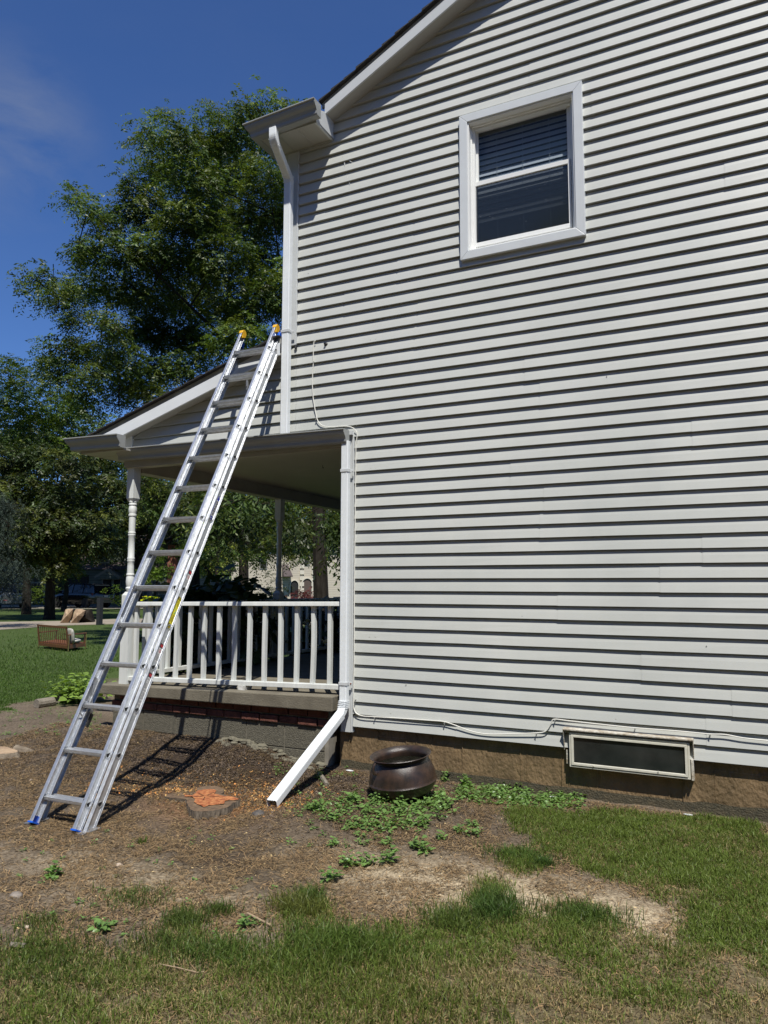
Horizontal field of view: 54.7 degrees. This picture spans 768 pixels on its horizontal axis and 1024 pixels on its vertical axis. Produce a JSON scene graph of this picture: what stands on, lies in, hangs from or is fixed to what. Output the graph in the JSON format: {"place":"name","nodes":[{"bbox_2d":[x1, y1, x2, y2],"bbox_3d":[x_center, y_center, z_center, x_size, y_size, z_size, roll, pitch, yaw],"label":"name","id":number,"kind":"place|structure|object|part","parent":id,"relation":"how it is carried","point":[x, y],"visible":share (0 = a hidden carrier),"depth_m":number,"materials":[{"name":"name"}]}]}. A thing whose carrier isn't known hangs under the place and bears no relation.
{"place":"outdoors","nodes":[
{"label":"outdoors","id":0,"kind":"place"},
{"bbox_2d":[0,619,142,629],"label":"street","id":1,"kind":"structure","parent":0,"point":[17,625],"depth_m":29.50,"materials":[{"name":"grey asphalt"}]},
{"bbox_2d":[1,605,142,608],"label":"driveway","id":2,"kind":"structure","parent":0,"point":[68,607],"depth_m":51.82,"materials":[{"name":"concrete"}]},
{"bbox_2d":[0,583,21,608],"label":"parked car","id":3,"kind":"object","parent":2,"relation":"on","point":[14,600],"visible":0.3,"depth_m":48.73,"materials":[{"name":"silver metal"}]},
{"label":"window glass","id":4,"kind":"part","parent":3,"relation":"part of","materials":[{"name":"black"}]},
{"bbox_2d":[55,583,114,607],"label":"parked car","id":5,"kind":"object","parent":2,"relation":"on","point":[84,595],"visible":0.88,"depth_m":51.03,"materials":[{"name":"black paint"}]},
{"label":"window glass","id":6,"kind":"part","parent":5,"relation":"part of","materials":[{"name":"black"}]},
{"bbox_2d":[0,0,432,513],"label":"sky","id":7,"kind":"structure","parent":0,"point":[69,69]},
{"bbox_2d":[0,601,767,1023],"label":"ground","id":8,"kind":"structure","parent":0,"point":[16,725],"depth_m":4.08,"materials":[{"name":"soil"}]},
{"bbox_2d":[9,891,22,897],"bbox_3d":[-1.783,1.858,3.599,0.073,0.033,0.054,-3,-6,26],"label":"rock","id":9,"kind":"object","parent":8,"relation":"on","point":[14,894],"visible":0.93,"depth_m":3.58,"materials":[{"name":"beige stone"}]},
{"bbox_2d":[0,745,33,758],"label":"rock","id":10,"kind":"object","parent":8,"relation":"on","point":[6,752],"visible":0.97,"depth_m":6.57,"materials":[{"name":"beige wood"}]},
{"bbox_2d":[9,941,26,947],"bbox_3d":[-1.523,1.803,3.088,0.068,0.023,0.024,-1,-6,11],"label":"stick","id":11,"kind":"object","parent":8,"relation":"on","point":[11,943],"visible":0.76,"depth_m":3.08,"materials":[{"name":"grey wood"}]},
{"bbox_2d":[0,490,49,611],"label":"tree","id":12,"kind":"object","parent":8,"relation":"on","point":[6,534],"visible":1,"depth_m":26.70,"materials":[{"name":"green plant"}]},
{"bbox_2d":[0,560,71,604],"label":"green house","id":13,"kind":"structure","parent":8,"relation":"on","point":[37,584],"depth_m":57.77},
{"bbox_2d":[31,582,45,602],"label":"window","id":14,"kind":"structure","parent":13,"relation":"in","point":[37,584],"depth_m":57.57,"materials":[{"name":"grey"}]},
{"bbox_2d":[15,585,57,604],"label":"hedge","id":15,"kind":"object","parent":8,"relation":"on","point":[37,591],"visible":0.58,"depth_m":49.47,"materials":[{"name":"green plant"}]},
{"bbox_2d":[33,697,55,707],"bbox_3d":[-4.229,2.379,9.254,0.124,0.124,0.230,-3,-7,30],"label":"rock","id":16,"kind":"object","parent":8,"relation":"on","point":[44,702],"visible":0.95,"depth_m":9.20,"materials":[{"name":"beige stone"}]},
{"bbox_2d":[42,860,64,880],"bbox_3d":[-1.724,1.857,3.858,0.126,0.078,0.110,-3,-6,26],"label":"weed","id":17,"kind":"object","parent":8,"relation":"on","point":[52,868],"visible":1,"depth_m":3.86,"materials":[{"name":"green plant"}]},
{"bbox_2d":[0,352,118,614],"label":"tree","id":18,"kind":"object","parent":8,"relation":"on","point":[7,393],"visible":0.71,"depth_m":39.55,"materials":[{"name":"green plant"}]},
{"bbox_2d":[54,695,70,702],"bbox_3d":[-4.178,2.425,9.705,0.100,0.100,0.354,0,-6,5],"label":"landscape timber","id":19,"kind":"object","parent":8,"relation":"on","point":[57,697],"visible":0.32,"depth_m":9.53,"materials":[{"name":"wood"}]},
{"bbox_2d":[31,506,102,611],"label":"tree","id":20,"kind":"object","parent":8,"relation":"on","point":[65,597],"visible":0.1,"depth_m":43.88,"materials":[{"name":"green plant"}]},
{"bbox_2d":[0,437,136,619],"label":"tree","id":21,"kind":"object","parent":8,"relation":"on","point":[51,549],"visible":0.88,"depth_m":32.93,"materials":[{"name":"green plant"}]},
{"bbox_2d":[0,625,141,711],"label":"lawn","id":22,"kind":"structure","parent":8,"relation":"on","point":[24,691],"depth_m":13.16,"materials":[{"name":"green plant"}]},
{"bbox_2d":[37,624,86,650],"bbox_3d":[-7.750,2.991,17.844,2.010,0.568,0.752,-5,-8,41],"label":"bench","id":23,"kind":"object","parent":22,"relation":"on","point":[62,643],"visible":0.94,"depth_m":17.50,"materials":[{"name":"brown wood"}]},
{"bbox_2d":[68,628,74,643],"bbox_3d":[-7.278,2.885,17.243,0.382,0.371,0.130,-5,-8,41],"label":"cushion","id":24,"kind":"object","parent":23,"relation":"on","point":[71,637],"visible":0.69,"depth_m":17.14,"materials":[{"name":"fabric"}]},
{"bbox_2d":[60,609,94,622],"bbox_3d":[-12.632,4.304,30.688,1.348,0.624,1.633,2,-6,-16],"label":"split stump","id":25,"kind":"object","parent":8,"relation":"on","point":[82,615],"visible":0.86,"depth_m":30.13,"materials":[{"name":"brown wood"}]},
{"bbox_2d":[42,672,118,702],"bbox_3d":[-3.995,2.252,9.632,1.109,0.360,0.971,-3,-6,26],"label":"leafy perennial","id":26,"kind":"object","parent":8,"relation":"on","point":[77,690],"visible":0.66,"depth_m":9.56,"materials":[{"name":"green plant"}]},
{"bbox_2d":[96,598,103,624],"bbox_3d":[-11.064,3.914,28.897,0.170,1.150,0.170,-3,-6,26],"label":"gate post","id":27,"kind":"object","parent":8,"relation":"on","point":[99,615],"visible":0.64,"depth_m":28.84,"materials":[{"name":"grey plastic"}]},
{"bbox_2d":[87,917,117,932],"bbox_3d":[-1.239,1.814,3.263,0.107,0.048,0.113,-1,-6,8],"label":"weed","id":28,"kind":"object","parent":8,"relation":"on","point":[105,926],"visible":0.98,"depth_m":3.25,"materials":[{"name":"green plant"}]},
{"bbox_2d":[100,584,123,605],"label":"shrub","id":29,"kind":"object","parent":8,"relation":"on","point":[117,599],"visible":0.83,"depth_m":48.41,"materials":[{"name":"green plant"}]},
{"bbox_2d":[124,543,174,595],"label":"tree","id":30,"kind":"object","parent":8,"relation":"on","point":[161,570],"visible":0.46,"depth_m":47.34,"materials":[{"name":"green plant"}]},
{"bbox_2d":[63,533,236,604],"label":"dark house","id":31,"kind":"structure","parent":8,"relation":"on","point":[112,574],"depth_m":58.47,"materials":[{"name":"black"}]},
{"bbox_2d":[102,579,112,585],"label":"window","id":32,"kind":"structure","parent":31,"relation":"in","point":[104,581],"depth_m":58.50,"materials":[{"name":"grey"}]},
{"bbox_2d":[112,579,121,599],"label":"window","id":33,"kind":"structure","parent":31,"relation":"in","point":[115,581],"depth_m":58.40,"materials":[{"name":"grey"}]},
{"bbox_2d":[23,324,281,834],"bbox_3d":[-1.579,0.161,5.735,0.545,3.947,2.187,-3,-6,26],"label":"extension ladder","id":34,"kind":"object","parent":8,"relation":"on","point":[176,589],"visible":0.91,"depth_m":5.43,"materials":[{"name":"metal"}]},
{"bbox_2d":[6,73,328,632],"bbox_3d":[-5.039,-4.276,18.965,8.239,15.884,6.944,2,-6,-19],"label":"tree","id":35,"kind":"object","parent":8,"relation":"on","point":[159,262],"visible":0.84,"depth_m":18.11,"materials":[{"name":"green plant"}]},
{"bbox_2d":[0,401,340,601],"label":"tree","id":36,"kind":"object","parent":8,"relation":"on","point":[140,551],"visible":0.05,"depth_m":51.56,"materials":[{"name":"green plant"}]},
{"bbox_2d":[159,964,203,972],"bbox_3d":[-0.790,1.774,2.889,0.199,0.009,0.017,-2,-6,17],"label":"stick","id":37,"kind":"object","parent":8,"relation":"on","point":[182,968],"visible":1,"depth_m":2.88,"materials":[{"name":"beige wood"}]},
{"bbox_2d":[139,574,242,675],"bbox_3d":[-2.326,1.726,8.947,1.467,1.981,1.880,4,-7,-32],"label":"hydrangea","id":38,"kind":"object","parent":8,"relation":"on","point":[205,592],"visible":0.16,"depth_m":8.53,"materials":[{"name":"green plant"}]},
{"bbox_2d":[1,707,395,935],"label":"seedlings","id":39,"kind":"object","parent":8,"relation":"on","point":[359,840],"visible":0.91,"depth_m":4.45,"materials":[{"name":"green plant"}]},
{"bbox_2d":[164,786,240,819],"bbox_3d":[-1.217,2.031,5.112,0.500,0.141,0.712,5,-8,-42],"label":"tree stump","id":40,"kind":"object","parent":8,"relation":"on","point":[210,801],"visible":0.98,"depth_m":5.04,"materials":[{"name":"brown wood"}]},
{"bbox_2d":[174,528,238,584],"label":"tree","id":41,"kind":"object","parent":8,"relation":"on","point":[206,565],"visible":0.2,"depth_m":44.49,"materials":[{"name":"green plant"}]},
{"bbox_2d":[63,335,353,769],"bbox_3d":[-0.174,0.750,9.987,3.183,4.006,7.433,-3,-6,26],"label":"porch","id":42,"kind":"object","parent":8,"relation":"on","point":[287,705],"visible":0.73,"depth_m":7.08,"materials":[{"name":"wood"}]},
{"bbox_2d":[215,535,218,582],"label":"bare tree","id":43,"kind":"object","parent":8,"relation":"on","point":[216,573],"visible":0.07,"depth_m":40.85,"materials":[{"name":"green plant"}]},
{"bbox_2d":[113,468,340,596],"bbox_3d":[-5.165,0.935,26.538,9.016,7.030,5.662,1,-6,-8],"label":"tree","id":44,"kind":"object","parent":8,"relation":"on","point":[160,497],"visible":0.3,"depth_m":25.67,"materials":[{"name":"green plant"}]},
{"bbox_2d":[191,563,284,669],"bbox_3d":[-2.008,1.732,9.384,1.450,2.167,1.524,-3,-6,26],"label":"hydrangea","id":45,"kind":"object","parent":8,"relation":"on","point":[226,586],"visible":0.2,"depth_m":9.16,"materials":[{"name":"green plant"}]},
{"bbox_2d":[195,610,334,657],"bbox_3d":[-1.588,1.617,9.540,2.008,0.769,1.395,1,-6,-6],"label":"blossom","id":46,"kind":"object","parent":45,"relation":"on","point":[304,622],"visible":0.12,"depth_m":9.22,"materials":[{"name":"white plant"}]},
{"bbox_2d":[58,757,429,830],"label":"wood chips","id":47,"kind":"object","parent":8,"relation":"on","point":[178,790],"visible":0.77,"depth_m":5.41,"materials":[{"name":"brown wood"}]},
{"bbox_2d":[236,913,255,928],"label":"weed","id":48,"kind":"object","parent":8,"relation":"on","point":[244,921],"visible":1,"depth_m":3.28,"materials":[{"name":"green plant"}]},
{"bbox_2d":[170,491,340,590],"bbox_3d":[-2.045,1.190,14.690,4.204,4.165,3.273,0,-6,-2],"label":"tree","id":49,"kind":"object","parent":8,"relation":"on","point":[332,530],"visible":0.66,"depth_m":14.40,"materials":[{"name":"green plant"}]},
{"bbox_2d":[251,810,264,815],"bbox_3d":[-0.817,1.966,4.822,0.088,0.053,0.087,-3,-6,26],"label":"clod","id":50,"kind":"object","parent":8,"relation":"on","point":[257,812],"visible":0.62,"depth_m":4.80,"materials":[{"name":"soil"}]},
{"bbox_2d":[247,912,271,926],"bbox_3d":[-0.560,1.825,3.324,0.170,0.017,0.013,-5,-8,40],"label":"stick","id":51,"kind":"object","parent":8,"relation":"on","point":[261,920],"visible":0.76,"depth_m":3.32,"materials":[{"name":"beige wood"}]},
{"bbox_2d":[200,494,340,584],"bbox_3d":[-4.361,1.834,32.502,6.356,6.440,6.141,0,-6,3],"label":"tree","id":52,"kind":"object","parent":8,"relation":"on","point":[242,569],"visible":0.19,"depth_m":32.05,"materials":[{"name":"green plant"}]},
{"bbox_2d":[253,567,293,597],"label":"shrub","id":53,"kind":"object","parent":8,"relation":"on","point":[267,574],"visible":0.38,"depth_m":45.16,"materials":[{"name":"plant"}]},
{"bbox_2d":[231,545,339,598],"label":"pale brick house","id":54,"kind":"structure","parent":8,"relation":"on","point":[298,578],"depth_m":78.05,"materials":[{"name":"brick"}]},
{"bbox_2d":[289,580,298,598],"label":"arched window","id":55,"kind":"structure","parent":54,"relation":"in","point":[295,585],"depth_m":77.92,"materials":[{"name":"stone"}]},
{"bbox_2d":[301,577,312,596],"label":"arched doorway","id":56,"kind":"structure","parent":54,"relation":"in","point":[307,581],"depth_m":78.38,"materials":[{"name":"stone"}]},
{"bbox_2d":[257,594,339,658],"bbox_3d":[-1.223,2.068,11.157,2.101,1.744,1.796,-1,-6,7],"label":"hydrangea","id":57,"kind":"object","parent":8,"relation":"on","point":[335,633],"visible":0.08,"depth_m":10.96,"materials":[{"name":"green plant"}]},
{"bbox_2d":[286,587,312,601],"bbox_3d":[-3.215,3.553,29.681,1.456,1.239,1.966,-9,-11,57],"label":"shrub","id":58,"kind":"object","parent":8,"relation":"on","point":[302,595],"visible":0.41,"depth_m":29.55,"materials":[{"name":"red plant"}]},
{"bbox_2d":[0,723,615,870],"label":"mulch","id":59,"kind":"object","parent":8,"relation":"on","point":[218,763],"visible":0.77,"depth_m":5.91,"materials":[{"name":"brown wood"}]},
{"bbox_2d":[313,769,321,778],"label":"weed","id":60,"kind":"object","parent":8,"relation":"on","point":[316,776],"visible":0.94,"depth_m":5.80,"materials":[{"name":"green plant"}]},
{"bbox_2d":[317,772,328,785],"bbox_3d":[-0.473,2.071,5.755,0.037,0.045,0.314,2,-6,-16],"label":"stick","id":61,"kind":"object","parent":8,"relation":"on","point":[325,781],"visible":0.89,"depth_m":5.68,"materials":[{"name":"beige wood"}]},
{"bbox_2d":[319,866,344,882],"bbox_3d":[-0.278,1.857,3.807,0.136,0.073,0.133,-3,-6,26],"label":"weed","id":62,"kind":"object","parent":8,"relation":"on","point":[329,875],"visible":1,"depth_m":3.81,"materials":[{"name":"green plant"}]},
{"bbox_2d":[327,836,338,845],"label":"weed","id":63,"kind":"object","parent":8,"relation":"on","point":[335,841],"visible":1,"depth_m":4.30,"materials":[{"name":"green plant"}]},
{"bbox_2d":[1,731,676,941],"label":"bark crumbs","id":64,"kind":"object","parent":8,"relation":"on","point":[261,849],"visible":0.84,"depth_m":4.18,"materials":[{"name":"brown wood"}]},
{"bbox_2d":[338,849,359,866],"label":"weed","id":65,"kind":"object","parent":8,"relation":"on","point":[348,859],"visible":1,"depth_m":4.01,"materials":[{"name":"green plant"}]},
{"bbox_2d":[355,851,378,866],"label":"weed","id":66,"kind":"object","parent":8,"relation":"on","point":[363,859],"visible":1,"depth_m":4.04,"materials":[{"name":"green plant"}]},
{"bbox_2d":[305,785,459,832],"bbox_3d":[0.102,1.953,4.960,1.158,0.106,0.929,4,-7,-31],"label":"weed patch","id":67,"kind":"object","parent":8,"relation":"on","point":[314,805],"visible":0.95,"depth_m":4.90,"materials":[{"name":"green plant"}]},
{"bbox_2d":[0,803,767,1023],"bbox_3d":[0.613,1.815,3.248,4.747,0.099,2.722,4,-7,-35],"label":"grass","id":68,"kind":"structure","parent":8,"relation":"on","point":[628,829],"depth_m":3.05,"materials":[{"name":"green plant"}]},
{"bbox_2d":[0,722,767,1023],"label":"straw","id":69,"kind":"object","parent":8,"relation":"on","point":[458,870],"visible":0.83,"depth_m":3.96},
{"bbox_2d":[379,845,399,862],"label":"weed","id":70,"kind":"object","parent":8,"relation":"on","point":[387,855],"visible":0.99,"depth_m":4.08,"materials":[{"name":"green plant"}]},
{"bbox_2d":[369,745,436,800],"bbox_3d":[0.134,1.883,5.281,0.490,0.372,0.490,-3,-6,26],"label":"cauldron","id":71,"kind":"object","parent":8,"relation":"on","point":[408,772],"visible":0.96,"depth_m":5.12,"materials":[{"name":"metal"}]},
{"bbox_2d":[408,835,426,846],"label":"weed","id":72,"kind":"object","parent":8,"relation":"on","point":[412,843],"visible":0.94,"depth_m":4.28,"materials":[{"name":"green plant"}]},
{"bbox_2d":[414,840,434,853],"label":"weed","id":73,"kind":"object","parent":8,"relation":"on","point":[423,847],"visible":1,"depth_m":4.21,"materials":[{"name":"green plant"}]},
{"bbox_2d":[435,829,447,839],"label":"weed","id":74,"kind":"object","parent":8,"relation":"on","point":[440,835],"visible":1,"depth_m":4.42,"materials":[{"name":"green plant"}]},
{"bbox_2d":[439,771,448,782],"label":"weed","id":75,"kind":"object","parent":8,"relation":"on","point":[444,776],"visible":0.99,"depth_m":5.76,"materials":[{"name":"green plant"}]},
{"bbox_2d":[452,824,469,836],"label":"weed","id":76,"kind":"object","parent":8,"relation":"on","point":[458,828],"visible":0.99,"depth_m":4.50,"materials":[{"name":"green plant"}]},
{"bbox_2d":[457,773,473,788],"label":"weed","id":77,"kind":"object","parent":8,"relation":"on","point":[465,780],"visible":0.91,"depth_m":5.62,"materials":[{"name":"green plant"}]},
{"bbox_2d":[463,819,478,826],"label":"weed","id":78,"kind":"object","parent":8,"relation":"on","point":[469,823],"visible":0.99,"depth_m":4.67,"materials":[{"name":"green plant"}]},
{"bbox_2d":[467,826,483,836],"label":"weed","id":79,"kind":"object","parent":8,"relation":"on","point":[474,830],"visible":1,"depth_m":4.49,"materials":[{"name":"green plant"}]},
{"bbox_2d":[242,0,767,822],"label":"house","id":80,"kind":"structure","parent":8,"relation":"on","point":[524,294],"depth_m":5.68,"materials":[{"name":"paint"}]},
{"bbox_2d":[459,80,586,261],"bbox_3d":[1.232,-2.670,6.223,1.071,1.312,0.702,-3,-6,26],"label":"window","id":81,"kind":"structure","parent":80,"relation":"in","point":[521,161],"depth_m":6.02,"materials":[{"name":"metal"}]},
{"bbox_2d":[312,340,767,740],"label":"cable","id":82,"kind":"object","parent":80,"relation":"attached to","point":[535,733],"visible":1,"depth_m":5.95,"materials":[{"name":"white plastic"}]},
{"bbox_2d":[562,727,694,780],"bbox_3d":[1.696,1.681,5.187,0.872,0.281,0.089,-3,-6,26],"label":"basement window","id":83,"kind":"structure","parent":80,"relation":"in","point":[670,756],"depth_m":5.15,"materials":[{"name":"beige plastic"}]},
{"bbox_2d":[452,782,586,811],"bbox_3d":[0.949,2.022,5.295,0.972,0.088,0.708,-3,-6,26],"label":"weed strip","id":84,"kind":"object","parent":8,"relation":"on","point":[525,795],"visible":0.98,"depth_m":5.29,"materials":[{"name":"green plant"}]}
]}

